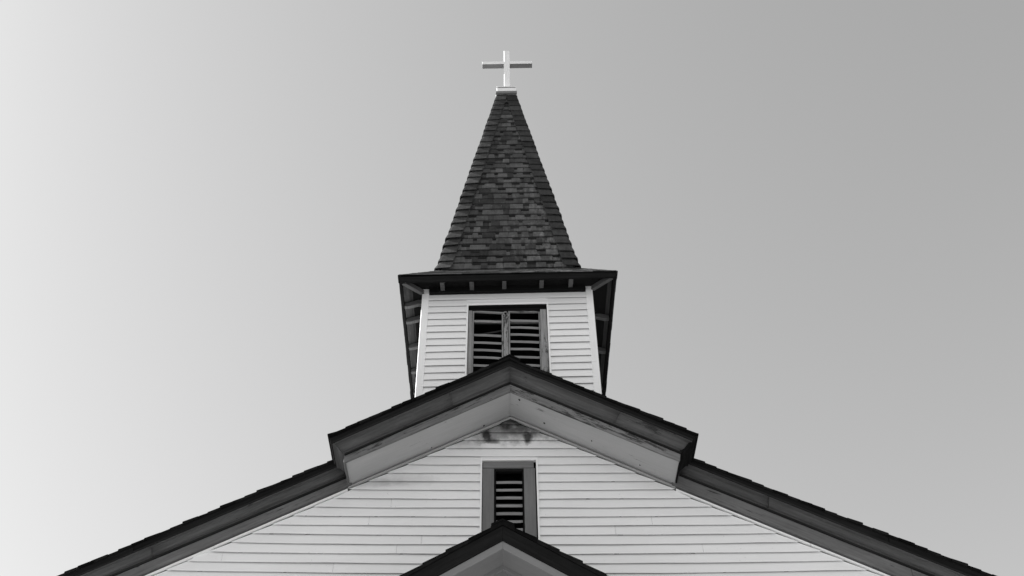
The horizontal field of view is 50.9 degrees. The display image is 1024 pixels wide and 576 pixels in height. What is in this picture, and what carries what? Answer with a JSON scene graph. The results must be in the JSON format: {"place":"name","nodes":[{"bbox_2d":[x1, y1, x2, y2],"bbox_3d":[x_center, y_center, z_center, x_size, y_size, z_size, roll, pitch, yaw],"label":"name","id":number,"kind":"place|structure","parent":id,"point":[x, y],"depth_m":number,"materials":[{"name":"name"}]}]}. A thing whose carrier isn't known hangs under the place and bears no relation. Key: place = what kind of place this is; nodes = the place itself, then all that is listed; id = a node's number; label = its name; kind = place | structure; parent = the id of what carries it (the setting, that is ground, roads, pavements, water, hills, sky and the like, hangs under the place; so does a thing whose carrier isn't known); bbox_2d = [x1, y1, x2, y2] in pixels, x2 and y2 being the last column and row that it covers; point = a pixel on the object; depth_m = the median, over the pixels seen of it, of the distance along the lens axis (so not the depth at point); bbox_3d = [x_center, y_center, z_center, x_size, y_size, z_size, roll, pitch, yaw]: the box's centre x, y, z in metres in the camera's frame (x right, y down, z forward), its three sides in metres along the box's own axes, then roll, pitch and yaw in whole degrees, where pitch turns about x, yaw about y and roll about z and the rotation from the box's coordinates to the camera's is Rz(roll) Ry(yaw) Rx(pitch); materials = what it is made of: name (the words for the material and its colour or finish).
{"place":"outdoors","nodes":[
{"label":"outdoors","id":0,"kind":"place"},
{"bbox_2d":[0,0,1023,575],"label":"sky","id":1,"kind":"structure","parent":0,"point":[808,215],"materials":[{"name":"grey"}]},
{"bbox_2d":[58,51,995,575],"bbox_3d":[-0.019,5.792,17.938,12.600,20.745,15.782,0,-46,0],"label":"church","id":2,"kind":"structure","parent":0,"point":[508,439],"depth_m":12.42,"materials":[{"name":"paint"}]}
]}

